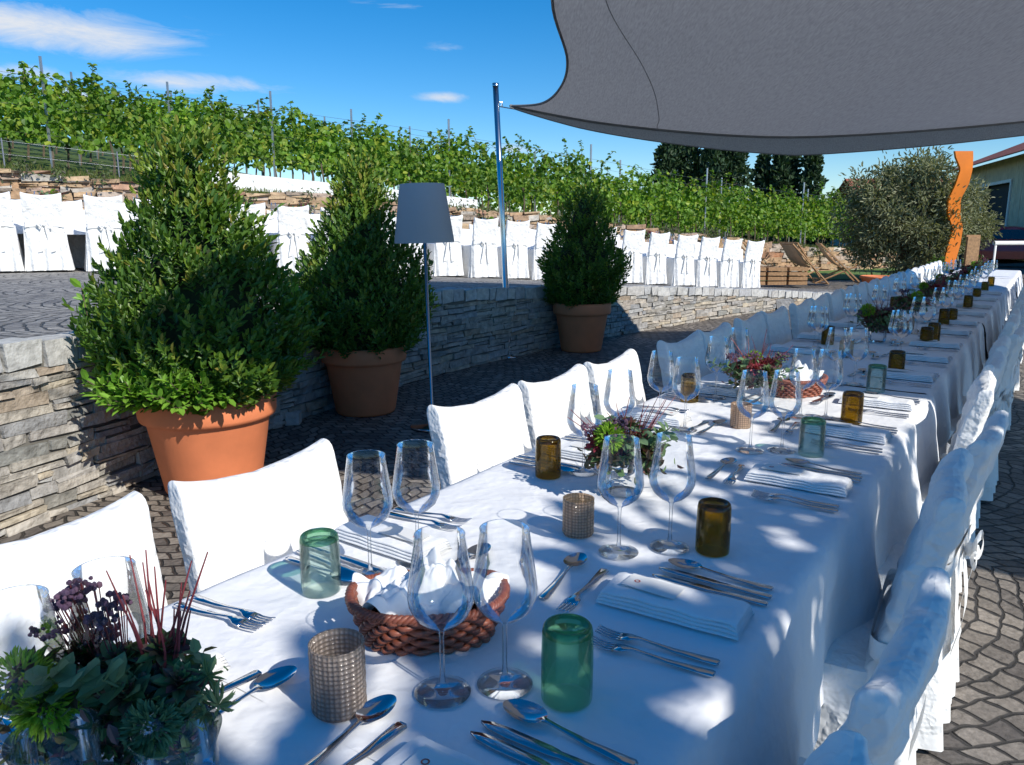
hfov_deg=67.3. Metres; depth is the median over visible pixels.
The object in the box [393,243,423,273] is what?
banquet chair
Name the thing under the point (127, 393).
bay laurel bush
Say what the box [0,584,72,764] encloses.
wine glass
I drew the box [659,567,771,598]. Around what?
knife
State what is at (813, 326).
wine glass
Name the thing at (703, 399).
spoon
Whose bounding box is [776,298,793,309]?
granite block
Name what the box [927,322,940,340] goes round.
glass tumbler
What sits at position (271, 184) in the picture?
white windbreak
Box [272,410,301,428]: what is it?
granite block
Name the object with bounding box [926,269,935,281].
wine glass
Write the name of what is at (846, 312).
wine glass
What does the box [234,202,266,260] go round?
banquet chair
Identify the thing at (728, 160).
poplar tree
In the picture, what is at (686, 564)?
spoon
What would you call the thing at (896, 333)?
wine glass
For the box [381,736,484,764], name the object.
folded napkin
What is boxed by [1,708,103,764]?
drinking jar
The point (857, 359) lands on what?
wine glass
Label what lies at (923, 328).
glass tumbler
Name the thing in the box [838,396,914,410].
folded napkin
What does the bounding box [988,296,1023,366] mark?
dining chair
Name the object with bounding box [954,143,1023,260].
barn
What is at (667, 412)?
menu card
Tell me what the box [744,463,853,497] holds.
folded napkin
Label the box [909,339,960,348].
folded napkin
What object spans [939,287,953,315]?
wine glass
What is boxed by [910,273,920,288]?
wine glass
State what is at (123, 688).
flower arrangement
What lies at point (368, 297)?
potted evergreen tree
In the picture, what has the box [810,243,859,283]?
deck chair
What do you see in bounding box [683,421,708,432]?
fork
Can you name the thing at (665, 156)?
poplar tree
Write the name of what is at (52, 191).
flower arrangement
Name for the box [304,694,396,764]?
spoon
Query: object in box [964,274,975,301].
wine glass
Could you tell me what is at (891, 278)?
dining chair
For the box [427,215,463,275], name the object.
banquet chair
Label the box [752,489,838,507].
fork
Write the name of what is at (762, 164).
poplar tree
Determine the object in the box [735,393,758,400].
fork
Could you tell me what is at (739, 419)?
votive candle holder
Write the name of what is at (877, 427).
knife
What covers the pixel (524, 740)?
knife
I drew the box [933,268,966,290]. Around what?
flower arrangement
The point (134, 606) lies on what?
wine glass
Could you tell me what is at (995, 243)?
barrier rail
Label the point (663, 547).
wine glass
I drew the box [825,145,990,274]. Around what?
olive tree
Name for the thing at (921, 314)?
wine glass
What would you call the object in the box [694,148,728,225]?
poplar tree
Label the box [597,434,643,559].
wine glass
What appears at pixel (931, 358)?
folded napkin
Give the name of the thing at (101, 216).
banquet chair
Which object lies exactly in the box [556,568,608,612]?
fork
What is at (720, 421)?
spoon
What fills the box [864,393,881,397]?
menu card
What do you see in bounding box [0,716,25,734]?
fork
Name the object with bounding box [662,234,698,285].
banquet chair
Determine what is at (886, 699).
dining chair
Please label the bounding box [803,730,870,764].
dining chair
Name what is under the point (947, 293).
wine glass
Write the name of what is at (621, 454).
flower arrangement
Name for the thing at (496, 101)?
sail mast
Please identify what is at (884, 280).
dining chair
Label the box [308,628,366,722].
votive candle holder
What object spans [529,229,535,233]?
banquet chair
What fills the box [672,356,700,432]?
wine glass
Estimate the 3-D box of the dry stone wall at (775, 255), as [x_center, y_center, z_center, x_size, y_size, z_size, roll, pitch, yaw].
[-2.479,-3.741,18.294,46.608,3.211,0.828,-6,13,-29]
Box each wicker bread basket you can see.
[344,547,509,655]
[768,360,827,397]
[879,315,909,332]
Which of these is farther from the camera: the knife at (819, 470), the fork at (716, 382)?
the fork at (716, 382)
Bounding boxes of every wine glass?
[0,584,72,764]
[68,556,149,761]
[342,450,392,574]
[392,439,439,567]
[407,524,474,708]
[471,519,537,699]
[567,383,601,476]
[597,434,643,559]
[603,369,634,422]
[647,350,674,406]
[649,431,695,554]
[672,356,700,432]
[705,336,729,399]
[728,327,749,383]
[736,369,769,453]
[767,369,801,453]
[789,348,817,419]
[807,306,823,347]
[810,306,828,350]
[813,349,843,420]
[824,327,848,385]
[843,294,857,327]
[844,327,868,385]
[846,293,861,331]
[871,285,884,304]
[874,285,886,301]
[887,310,906,353]
[892,279,903,293]
[892,310,912,356]
[894,278,905,294]
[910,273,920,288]
[910,297,925,333]
[918,297,936,336]
[923,269,932,281]
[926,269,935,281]
[932,287,945,319]
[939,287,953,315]
[946,280,957,307]
[951,280,964,301]
[958,275,968,299]
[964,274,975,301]
[969,270,979,293]
[979,266,988,287]
[982,263,990,281]
[983,263,991,279]
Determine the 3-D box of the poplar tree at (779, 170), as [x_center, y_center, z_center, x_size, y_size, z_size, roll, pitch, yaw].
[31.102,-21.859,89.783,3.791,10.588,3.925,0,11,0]
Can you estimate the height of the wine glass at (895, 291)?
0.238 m
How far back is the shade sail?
6.25 m
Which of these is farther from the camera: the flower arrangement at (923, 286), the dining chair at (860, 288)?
the dining chair at (860, 288)
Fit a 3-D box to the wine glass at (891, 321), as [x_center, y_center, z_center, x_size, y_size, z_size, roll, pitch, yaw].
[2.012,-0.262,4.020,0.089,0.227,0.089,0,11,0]
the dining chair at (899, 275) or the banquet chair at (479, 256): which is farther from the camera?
the banquet chair at (479, 256)
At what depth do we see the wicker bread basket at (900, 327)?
4.84 m
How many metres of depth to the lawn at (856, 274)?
23.98 m
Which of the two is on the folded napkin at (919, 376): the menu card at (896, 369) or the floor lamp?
the menu card at (896, 369)
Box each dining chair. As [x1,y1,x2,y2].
[0,491,167,675]
[168,438,348,594]
[427,383,531,488]
[517,364,594,448]
[583,349,645,421]
[656,331,708,392]
[696,322,735,373]
[733,312,768,356]
[760,306,792,345]
[789,299,815,337]
[798,567,950,764]
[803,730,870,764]
[809,294,830,327]
[813,448,973,764]
[825,289,844,320]
[839,286,854,316]
[853,282,868,310]
[864,279,879,303]
[875,276,889,300]
[878,410,1008,751]
[886,274,897,295]
[894,272,902,292]
[901,270,912,288]
[907,267,917,285]
[915,266,923,281]
[920,370,995,592]
[922,264,930,279]
[926,326,1023,500]
[929,263,934,279]
[931,261,938,273]
[937,260,942,273]
[938,351,1004,571]
[949,335,1010,527]
[974,315,1020,379]
[982,304,1023,429]
[984,292,1023,396]
[984,332,1023,390]
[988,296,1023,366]
[998,308,1020,409]
[1002,286,1023,328]
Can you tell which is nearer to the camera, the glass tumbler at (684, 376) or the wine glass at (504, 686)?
the wine glass at (504, 686)
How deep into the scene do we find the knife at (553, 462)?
2.16 m
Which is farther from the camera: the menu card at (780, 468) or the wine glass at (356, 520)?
the menu card at (780, 468)
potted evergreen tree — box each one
[62,114,329,493]
[281,143,440,416]
[535,168,631,352]
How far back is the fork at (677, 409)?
2.79 m
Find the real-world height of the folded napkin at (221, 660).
0.030 m
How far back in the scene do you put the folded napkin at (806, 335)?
4.57 m
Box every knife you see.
[296,550,366,574]
[309,544,383,571]
[470,731,550,764]
[481,720,593,764]
[513,457,580,470]
[519,454,581,467]
[652,574,768,605]
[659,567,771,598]
[665,393,718,399]
[668,391,720,397]
[779,463,862,478]
[852,424,897,431]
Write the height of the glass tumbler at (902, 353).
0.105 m
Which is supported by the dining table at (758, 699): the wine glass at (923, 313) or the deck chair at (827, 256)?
the wine glass at (923, 313)
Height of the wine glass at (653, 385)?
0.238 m
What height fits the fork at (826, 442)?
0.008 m
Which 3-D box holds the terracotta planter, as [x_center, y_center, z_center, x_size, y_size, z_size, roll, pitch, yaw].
[8.900,-2.471,18.781,0.784,0.266,0.784,0,11,0]
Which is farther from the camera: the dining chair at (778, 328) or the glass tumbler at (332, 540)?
the dining chair at (778, 328)
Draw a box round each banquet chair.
[0,191,24,271]
[11,199,24,258]
[20,192,74,270]
[62,200,85,267]
[83,194,127,270]
[133,198,163,255]
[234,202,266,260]
[267,210,277,252]
[272,205,310,272]
[309,214,319,254]
[314,207,333,268]
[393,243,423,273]
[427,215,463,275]
[461,217,498,277]
[491,220,529,278]
[518,223,555,279]
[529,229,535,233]
[620,230,644,282]
[636,232,669,283]
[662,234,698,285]
[683,236,719,286]
[707,239,741,287]
[731,240,764,287]
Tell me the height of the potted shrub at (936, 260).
0.782 m
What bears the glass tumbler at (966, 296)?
on the dining table at (758, 699)
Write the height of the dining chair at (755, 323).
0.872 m
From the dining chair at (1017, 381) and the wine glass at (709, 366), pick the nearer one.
the wine glass at (709, 366)
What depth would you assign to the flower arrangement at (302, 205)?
12.08 m
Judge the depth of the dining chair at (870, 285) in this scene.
7.57 m
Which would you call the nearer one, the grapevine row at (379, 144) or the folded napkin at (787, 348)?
the folded napkin at (787, 348)
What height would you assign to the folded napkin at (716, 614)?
0.031 m
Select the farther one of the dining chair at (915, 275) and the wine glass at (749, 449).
the dining chair at (915, 275)
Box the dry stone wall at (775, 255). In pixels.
[0,168,919,271]
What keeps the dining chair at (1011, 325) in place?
on the cobblestone courtyard
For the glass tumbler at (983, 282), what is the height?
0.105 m
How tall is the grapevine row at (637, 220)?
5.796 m
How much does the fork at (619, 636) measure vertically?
0.008 m
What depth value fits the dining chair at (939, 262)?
12.22 m
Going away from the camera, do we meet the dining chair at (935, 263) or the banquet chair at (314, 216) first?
the dining chair at (935, 263)
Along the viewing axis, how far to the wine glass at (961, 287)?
7.12 m
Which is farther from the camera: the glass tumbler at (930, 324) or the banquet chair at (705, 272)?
the banquet chair at (705, 272)
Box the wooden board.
[963,235,980,265]
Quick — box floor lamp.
[394,183,453,431]
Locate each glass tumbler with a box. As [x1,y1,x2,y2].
[299,527,341,592]
[535,435,560,475]
[541,613,592,697]
[680,373,698,400]
[695,497,731,554]
[798,416,825,456]
[821,325,834,343]
[840,390,863,423]
[866,363,886,390]
[888,350,905,369]
[920,326,933,339]
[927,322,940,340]
[938,308,950,323]
[946,308,957,318]
[963,295,972,307]
[972,288,980,296]
[981,281,988,289]
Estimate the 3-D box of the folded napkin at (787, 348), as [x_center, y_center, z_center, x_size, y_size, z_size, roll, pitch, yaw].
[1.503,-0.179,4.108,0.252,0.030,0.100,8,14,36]
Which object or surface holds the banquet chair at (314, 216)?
on the cobblestone terrace
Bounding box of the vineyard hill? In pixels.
[0,137,859,248]
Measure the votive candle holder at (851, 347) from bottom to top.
0.080 m
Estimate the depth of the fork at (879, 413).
2.72 m
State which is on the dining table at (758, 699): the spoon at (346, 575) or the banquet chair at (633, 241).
the spoon at (346, 575)
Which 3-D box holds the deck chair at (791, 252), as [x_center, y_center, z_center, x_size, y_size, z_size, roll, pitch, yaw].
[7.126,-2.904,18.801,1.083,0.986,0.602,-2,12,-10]
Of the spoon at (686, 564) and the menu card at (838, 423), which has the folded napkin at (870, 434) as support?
the menu card at (838, 423)
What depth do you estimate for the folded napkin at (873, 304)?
6.44 m
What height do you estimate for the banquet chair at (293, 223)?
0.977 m
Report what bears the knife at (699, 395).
on the dining table at (758, 699)
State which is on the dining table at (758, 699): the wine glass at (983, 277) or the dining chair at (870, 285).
the wine glass at (983, 277)
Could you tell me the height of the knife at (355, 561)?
0.003 m
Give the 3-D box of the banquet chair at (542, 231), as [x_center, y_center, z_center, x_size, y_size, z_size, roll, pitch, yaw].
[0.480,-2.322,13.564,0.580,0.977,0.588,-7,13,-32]
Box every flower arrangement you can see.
[0,550,240,764]
[37,187,68,200]
[292,199,316,214]
[568,395,683,496]
[642,225,650,241]
[708,330,803,403]
[843,292,914,342]
[889,282,941,320]
[914,271,955,305]
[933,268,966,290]
[949,262,975,281]
[959,257,982,280]
[968,255,996,275]
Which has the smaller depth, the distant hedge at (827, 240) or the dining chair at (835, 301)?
the dining chair at (835, 301)
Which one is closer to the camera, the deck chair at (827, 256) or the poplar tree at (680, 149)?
the deck chair at (827, 256)
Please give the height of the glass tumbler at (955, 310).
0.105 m
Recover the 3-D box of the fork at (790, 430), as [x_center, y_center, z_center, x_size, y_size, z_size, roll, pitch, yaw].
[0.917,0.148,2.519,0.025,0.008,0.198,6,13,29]
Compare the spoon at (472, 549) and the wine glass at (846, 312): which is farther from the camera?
the wine glass at (846, 312)
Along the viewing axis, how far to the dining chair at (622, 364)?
3.13 m
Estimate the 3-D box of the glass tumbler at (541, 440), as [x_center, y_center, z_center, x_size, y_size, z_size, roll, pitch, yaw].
[0.096,0.197,2.044,0.069,0.105,0.069,8,14,36]
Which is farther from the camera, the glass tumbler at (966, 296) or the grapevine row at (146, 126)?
the grapevine row at (146, 126)
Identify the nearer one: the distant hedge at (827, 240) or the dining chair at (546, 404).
the dining chair at (546, 404)
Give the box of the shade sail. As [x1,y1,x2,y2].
[509,0,1023,155]
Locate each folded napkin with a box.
[96,613,229,675]
[335,514,451,562]
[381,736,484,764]
[532,438,596,463]
[596,572,753,640]
[614,405,691,426]
[677,381,738,396]
[731,361,787,369]
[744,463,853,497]
[767,344,819,354]
[797,332,843,340]
[805,419,892,443]
[825,321,865,328]
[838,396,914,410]
[871,303,896,307]
[871,369,936,382]
[892,353,950,362]
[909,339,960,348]
[924,328,970,335]
[936,319,977,324]
[950,310,984,315]
[956,303,990,307]
[966,296,996,300]
[972,291,1000,294]
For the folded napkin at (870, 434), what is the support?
on the dining table at (758, 699)
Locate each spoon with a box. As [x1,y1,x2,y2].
[180,665,296,738]
[285,556,354,581]
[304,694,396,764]
[468,543,490,558]
[503,699,637,764]
[509,461,574,471]
[539,552,586,599]
[664,394,712,400]
[668,558,773,590]
[696,419,726,433]
[705,457,736,478]
[770,417,790,431]
[785,458,861,474]
[811,392,835,401]
[833,417,896,428]
[847,368,867,375]
[863,391,918,399]
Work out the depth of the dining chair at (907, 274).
9.39 m
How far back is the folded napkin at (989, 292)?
7.69 m
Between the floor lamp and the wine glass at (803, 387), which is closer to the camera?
the wine glass at (803, 387)
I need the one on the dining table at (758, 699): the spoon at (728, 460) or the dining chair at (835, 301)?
the spoon at (728, 460)
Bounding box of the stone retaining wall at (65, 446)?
[0,285,832,536]
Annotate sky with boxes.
[0,0,1023,214]
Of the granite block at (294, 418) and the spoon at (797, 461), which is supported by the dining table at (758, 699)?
the spoon at (797, 461)
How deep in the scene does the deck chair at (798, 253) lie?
20.14 m
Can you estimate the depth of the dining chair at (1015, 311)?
4.93 m
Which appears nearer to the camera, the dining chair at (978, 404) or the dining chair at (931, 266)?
the dining chair at (978, 404)
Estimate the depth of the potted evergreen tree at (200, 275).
3.79 m
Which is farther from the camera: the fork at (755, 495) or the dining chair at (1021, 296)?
the dining chair at (1021, 296)
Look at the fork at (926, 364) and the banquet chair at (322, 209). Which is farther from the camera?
the banquet chair at (322, 209)
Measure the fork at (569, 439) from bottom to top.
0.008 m
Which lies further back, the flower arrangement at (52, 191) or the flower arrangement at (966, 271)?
the flower arrangement at (52, 191)
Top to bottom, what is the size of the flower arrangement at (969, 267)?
0.292 m
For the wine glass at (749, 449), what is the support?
on the dining table at (758, 699)
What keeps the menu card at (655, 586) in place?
on the folded napkin at (716, 614)
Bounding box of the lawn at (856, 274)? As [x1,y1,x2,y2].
[761,268,896,280]
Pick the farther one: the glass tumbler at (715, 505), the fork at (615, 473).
the fork at (615, 473)
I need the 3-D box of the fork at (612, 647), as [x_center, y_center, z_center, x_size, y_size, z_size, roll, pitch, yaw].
[0.211,0.417,1.177,0.198,0.008,0.024,6,13,27]
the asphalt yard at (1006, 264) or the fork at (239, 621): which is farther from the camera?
the asphalt yard at (1006, 264)
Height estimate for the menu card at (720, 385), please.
0.001 m
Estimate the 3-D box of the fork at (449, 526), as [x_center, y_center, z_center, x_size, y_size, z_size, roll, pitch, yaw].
[-0.201,0.307,1.725,0.198,0.008,0.025,6,13,29]
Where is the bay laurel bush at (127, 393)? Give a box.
[70,278,302,415]
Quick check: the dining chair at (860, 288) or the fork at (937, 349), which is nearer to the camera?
the fork at (937, 349)
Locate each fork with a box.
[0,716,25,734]
[173,602,265,629]
[189,594,275,622]
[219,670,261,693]
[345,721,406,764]
[389,512,461,529]
[394,507,471,522]
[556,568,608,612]
[561,438,589,441]
[565,435,585,439]
[593,635,715,676]
[595,625,719,665]
[612,465,628,475]
[637,405,690,410]
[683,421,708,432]
[693,381,734,385]
[724,464,744,484]
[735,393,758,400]
[751,493,838,511]
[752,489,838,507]
[784,422,799,434]
[810,441,882,452]
[812,438,882,449]
[813,395,834,402]
[847,409,908,417]
[848,407,908,415]
[879,381,931,386]
[880,379,931,385]
[901,360,946,365]
[901,361,946,366]
[917,347,958,351]
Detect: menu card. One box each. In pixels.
[379,525,429,541]
[402,744,469,764]
[570,442,585,447]
[621,573,685,598]
[647,408,678,414]
[705,383,733,387]
[761,463,804,474]
[818,420,851,426]
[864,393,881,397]
[887,368,906,371]
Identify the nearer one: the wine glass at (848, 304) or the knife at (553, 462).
the knife at (553, 462)
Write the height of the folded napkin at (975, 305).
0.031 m
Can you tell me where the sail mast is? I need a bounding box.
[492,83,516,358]
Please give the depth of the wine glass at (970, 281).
7.72 m
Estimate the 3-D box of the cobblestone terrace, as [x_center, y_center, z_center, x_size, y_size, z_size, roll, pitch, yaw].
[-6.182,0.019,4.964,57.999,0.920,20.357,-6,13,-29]
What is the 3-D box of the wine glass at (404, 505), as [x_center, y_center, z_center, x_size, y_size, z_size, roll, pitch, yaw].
[-0.187,0.236,1.507,0.094,0.238,0.094,-9,14,-37]
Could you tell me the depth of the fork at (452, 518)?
1.74 m
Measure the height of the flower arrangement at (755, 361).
0.274 m
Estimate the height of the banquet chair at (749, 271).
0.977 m
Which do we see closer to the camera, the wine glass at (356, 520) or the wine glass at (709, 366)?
the wine glass at (356, 520)
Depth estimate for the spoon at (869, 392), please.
3.02 m
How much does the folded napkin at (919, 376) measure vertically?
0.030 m
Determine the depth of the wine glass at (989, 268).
9.39 m
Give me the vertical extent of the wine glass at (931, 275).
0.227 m
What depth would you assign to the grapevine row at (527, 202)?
27.73 m
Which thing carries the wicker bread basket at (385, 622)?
on the dining table at (758, 699)
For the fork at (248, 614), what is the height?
0.008 m
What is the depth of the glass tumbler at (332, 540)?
1.41 m
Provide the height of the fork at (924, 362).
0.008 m
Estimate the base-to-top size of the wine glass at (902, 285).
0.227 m
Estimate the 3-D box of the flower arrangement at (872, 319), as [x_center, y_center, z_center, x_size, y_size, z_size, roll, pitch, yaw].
[2.126,-0.383,4.458,0.292,0.287,0.293,-8,14,-33]
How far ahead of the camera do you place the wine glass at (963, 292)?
6.18 m
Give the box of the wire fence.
[0,138,219,176]
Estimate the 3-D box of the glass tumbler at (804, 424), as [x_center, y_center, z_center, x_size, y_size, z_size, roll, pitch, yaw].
[0.871,0.158,2.232,0.072,0.108,0.072,-1,11,-4]
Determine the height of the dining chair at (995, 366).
0.872 m
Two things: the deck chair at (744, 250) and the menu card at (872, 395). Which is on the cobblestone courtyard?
the deck chair at (744, 250)
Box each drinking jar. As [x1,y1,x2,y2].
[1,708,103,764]
[127,702,221,764]
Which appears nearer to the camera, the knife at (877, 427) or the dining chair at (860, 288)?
the knife at (877, 427)
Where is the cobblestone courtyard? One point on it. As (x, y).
(984, 726)
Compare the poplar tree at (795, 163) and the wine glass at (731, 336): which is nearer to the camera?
the wine glass at (731, 336)
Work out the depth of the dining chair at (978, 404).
2.54 m
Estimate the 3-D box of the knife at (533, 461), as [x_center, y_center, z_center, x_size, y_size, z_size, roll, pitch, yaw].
[0.097,0.227,2.140,0.215,0.003,0.021,7,13,32]
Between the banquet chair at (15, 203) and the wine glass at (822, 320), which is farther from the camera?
the banquet chair at (15, 203)
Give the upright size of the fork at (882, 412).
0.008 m
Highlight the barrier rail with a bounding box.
[992,241,1023,269]
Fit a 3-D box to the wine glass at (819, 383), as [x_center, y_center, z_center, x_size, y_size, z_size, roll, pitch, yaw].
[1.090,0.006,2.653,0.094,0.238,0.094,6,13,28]
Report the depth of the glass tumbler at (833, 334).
4.38 m
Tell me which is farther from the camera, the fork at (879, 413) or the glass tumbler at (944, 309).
the glass tumbler at (944, 309)
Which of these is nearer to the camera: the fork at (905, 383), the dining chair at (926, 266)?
the fork at (905, 383)
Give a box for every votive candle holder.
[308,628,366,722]
[562,493,594,538]
[730,401,751,428]
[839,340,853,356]
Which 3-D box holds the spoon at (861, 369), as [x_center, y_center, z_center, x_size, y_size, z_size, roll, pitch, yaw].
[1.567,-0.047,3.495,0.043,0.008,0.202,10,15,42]
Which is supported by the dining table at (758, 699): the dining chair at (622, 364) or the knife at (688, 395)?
the knife at (688, 395)
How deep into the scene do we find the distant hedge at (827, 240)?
67.36 m
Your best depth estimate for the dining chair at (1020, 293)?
7.02 m
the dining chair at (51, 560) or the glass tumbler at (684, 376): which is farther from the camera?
the glass tumbler at (684, 376)
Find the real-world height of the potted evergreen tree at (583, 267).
2.042 m
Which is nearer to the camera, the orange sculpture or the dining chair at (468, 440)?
the dining chair at (468, 440)
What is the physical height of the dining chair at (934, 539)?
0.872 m
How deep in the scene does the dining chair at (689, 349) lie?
3.67 m
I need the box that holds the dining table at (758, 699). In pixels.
[0,269,1022,764]
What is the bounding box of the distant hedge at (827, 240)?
[615,192,831,243]
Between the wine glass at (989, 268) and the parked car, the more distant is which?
the parked car
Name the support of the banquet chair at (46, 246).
on the cobblestone terrace
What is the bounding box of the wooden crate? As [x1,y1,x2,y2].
[760,267,807,284]
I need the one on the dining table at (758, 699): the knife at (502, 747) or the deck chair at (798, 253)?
the knife at (502, 747)
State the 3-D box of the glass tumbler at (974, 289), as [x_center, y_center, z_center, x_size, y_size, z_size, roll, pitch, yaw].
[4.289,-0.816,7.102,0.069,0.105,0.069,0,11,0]
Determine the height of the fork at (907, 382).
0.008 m
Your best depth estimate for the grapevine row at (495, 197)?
36.37 m
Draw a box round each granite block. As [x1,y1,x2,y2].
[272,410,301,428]
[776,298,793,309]
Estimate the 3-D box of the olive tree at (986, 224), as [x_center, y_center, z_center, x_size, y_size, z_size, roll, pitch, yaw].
[13.659,-4.765,23.173,2.199,2.840,1.914,0,11,0]
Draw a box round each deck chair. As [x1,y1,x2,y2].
[741,242,779,280]
[779,242,820,280]
[780,243,828,284]
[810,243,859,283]
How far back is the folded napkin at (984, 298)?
7.04 m
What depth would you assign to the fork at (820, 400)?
2.92 m
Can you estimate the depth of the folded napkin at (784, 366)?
3.56 m
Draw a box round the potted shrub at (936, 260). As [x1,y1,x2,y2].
[927,255,955,273]
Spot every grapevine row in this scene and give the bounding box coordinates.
[0,56,862,248]
[0,68,815,243]
[0,71,854,247]
[0,72,840,245]
[0,75,856,246]
[4,80,846,246]
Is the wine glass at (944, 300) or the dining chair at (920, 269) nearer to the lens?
the wine glass at (944, 300)
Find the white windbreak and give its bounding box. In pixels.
[157,166,477,208]
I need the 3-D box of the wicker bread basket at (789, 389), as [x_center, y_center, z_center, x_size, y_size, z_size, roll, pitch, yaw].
[1.128,-0.020,3.046,0.252,0.136,0.171,-4,12,-20]
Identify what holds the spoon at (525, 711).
on the dining table at (758, 699)
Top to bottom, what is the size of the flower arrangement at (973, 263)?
0.292 m
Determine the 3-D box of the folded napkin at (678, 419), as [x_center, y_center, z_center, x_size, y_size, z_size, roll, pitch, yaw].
[0.483,0.112,2.654,0.252,0.031,0.100,8,14,36]
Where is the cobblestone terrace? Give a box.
[0,268,834,338]
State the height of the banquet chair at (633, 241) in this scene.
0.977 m
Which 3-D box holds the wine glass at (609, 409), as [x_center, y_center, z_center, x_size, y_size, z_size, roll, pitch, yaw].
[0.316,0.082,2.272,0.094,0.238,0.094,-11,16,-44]
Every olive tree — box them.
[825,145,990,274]
[958,176,1004,265]
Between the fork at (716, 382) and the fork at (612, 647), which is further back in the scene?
the fork at (716, 382)
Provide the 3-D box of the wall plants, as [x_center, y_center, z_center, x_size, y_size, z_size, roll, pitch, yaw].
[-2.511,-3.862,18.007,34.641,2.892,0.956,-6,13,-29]
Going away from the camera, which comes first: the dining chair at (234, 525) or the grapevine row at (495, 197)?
the dining chair at (234, 525)
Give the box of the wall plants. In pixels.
[1,151,872,261]
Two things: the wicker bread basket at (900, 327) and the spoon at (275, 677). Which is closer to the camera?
the spoon at (275, 677)
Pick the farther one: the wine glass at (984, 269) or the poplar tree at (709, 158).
the poplar tree at (709, 158)
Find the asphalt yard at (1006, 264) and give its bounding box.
[956,259,1023,277]
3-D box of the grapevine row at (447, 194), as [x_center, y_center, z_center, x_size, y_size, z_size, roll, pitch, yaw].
[-7.277,-7.883,28.247,60.202,6.668,1.712,-6,13,-29]
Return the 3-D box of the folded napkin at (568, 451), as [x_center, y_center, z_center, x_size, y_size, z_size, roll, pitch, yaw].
[0.189,0.196,2.233,0.252,0.031,0.100,8,14,35]
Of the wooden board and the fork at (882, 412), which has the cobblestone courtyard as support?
the wooden board
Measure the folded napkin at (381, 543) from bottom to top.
0.030 m
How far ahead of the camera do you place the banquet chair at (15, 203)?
10.74 m
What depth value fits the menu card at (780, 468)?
2.00 m
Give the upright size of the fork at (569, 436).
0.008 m
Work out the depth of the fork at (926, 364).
3.70 m
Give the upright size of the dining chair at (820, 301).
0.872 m
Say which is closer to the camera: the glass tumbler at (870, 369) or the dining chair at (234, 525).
the dining chair at (234, 525)
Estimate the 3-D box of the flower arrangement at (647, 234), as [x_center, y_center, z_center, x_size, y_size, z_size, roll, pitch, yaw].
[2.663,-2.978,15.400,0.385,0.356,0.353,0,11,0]
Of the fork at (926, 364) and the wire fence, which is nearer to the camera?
the fork at (926, 364)
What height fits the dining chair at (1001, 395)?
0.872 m
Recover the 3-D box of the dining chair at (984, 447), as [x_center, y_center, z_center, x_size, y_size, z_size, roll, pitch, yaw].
[1.063,0.505,2.289,0.586,0.872,0.531,9,14,37]
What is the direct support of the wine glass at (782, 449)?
on the dining table at (758, 699)
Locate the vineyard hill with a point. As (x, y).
(20, 148)
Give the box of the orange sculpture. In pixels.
[943,151,972,270]
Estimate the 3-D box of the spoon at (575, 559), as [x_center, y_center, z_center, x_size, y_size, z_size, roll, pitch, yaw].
[0.097,0.362,1.452,0.043,0.008,0.202,5,13,25]
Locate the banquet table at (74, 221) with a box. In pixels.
[12,208,742,261]
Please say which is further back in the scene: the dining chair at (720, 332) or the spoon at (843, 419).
the dining chair at (720, 332)
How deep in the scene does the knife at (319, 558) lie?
1.51 m
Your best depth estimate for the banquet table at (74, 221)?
11.51 m
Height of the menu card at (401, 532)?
0.001 m
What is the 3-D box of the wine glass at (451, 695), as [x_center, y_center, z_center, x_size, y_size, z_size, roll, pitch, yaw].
[-0.099,0.323,1.071,0.094,0.238,0.094,-4,12,-20]
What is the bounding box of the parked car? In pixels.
[955,226,1023,266]
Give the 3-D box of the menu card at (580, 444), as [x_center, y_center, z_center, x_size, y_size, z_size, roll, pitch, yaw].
[0.222,0.183,2.208,0.100,0.001,0.050,8,14,36]
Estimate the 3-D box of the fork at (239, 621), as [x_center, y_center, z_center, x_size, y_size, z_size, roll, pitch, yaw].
[-0.498,0.392,1.302,0.198,0.008,0.024,6,13,26]
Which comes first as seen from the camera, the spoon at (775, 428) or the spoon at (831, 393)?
the spoon at (775, 428)
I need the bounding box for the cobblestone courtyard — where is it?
[0,278,1023,764]
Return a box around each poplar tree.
[649,143,682,227]
[672,144,690,192]
[676,146,704,194]
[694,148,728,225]
[712,150,738,203]
[723,151,753,199]
[750,154,773,197]
[764,155,795,205]
[782,156,801,199]
[796,155,828,201]
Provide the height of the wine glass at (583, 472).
0.238 m
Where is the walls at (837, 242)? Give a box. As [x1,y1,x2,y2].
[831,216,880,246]
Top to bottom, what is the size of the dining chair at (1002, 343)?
0.872 m
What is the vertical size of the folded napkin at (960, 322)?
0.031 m
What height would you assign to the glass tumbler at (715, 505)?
0.105 m
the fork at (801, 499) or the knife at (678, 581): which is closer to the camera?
the knife at (678, 581)
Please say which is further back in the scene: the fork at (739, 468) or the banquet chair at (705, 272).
the banquet chair at (705, 272)
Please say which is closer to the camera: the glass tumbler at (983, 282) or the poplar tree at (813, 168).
the glass tumbler at (983, 282)
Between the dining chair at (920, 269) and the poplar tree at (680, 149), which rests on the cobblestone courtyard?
the dining chair at (920, 269)
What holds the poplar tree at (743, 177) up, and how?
on the ground
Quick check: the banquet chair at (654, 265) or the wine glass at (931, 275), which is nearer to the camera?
the wine glass at (931, 275)
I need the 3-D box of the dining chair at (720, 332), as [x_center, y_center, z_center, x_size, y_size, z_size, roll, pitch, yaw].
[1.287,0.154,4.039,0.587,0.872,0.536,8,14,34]

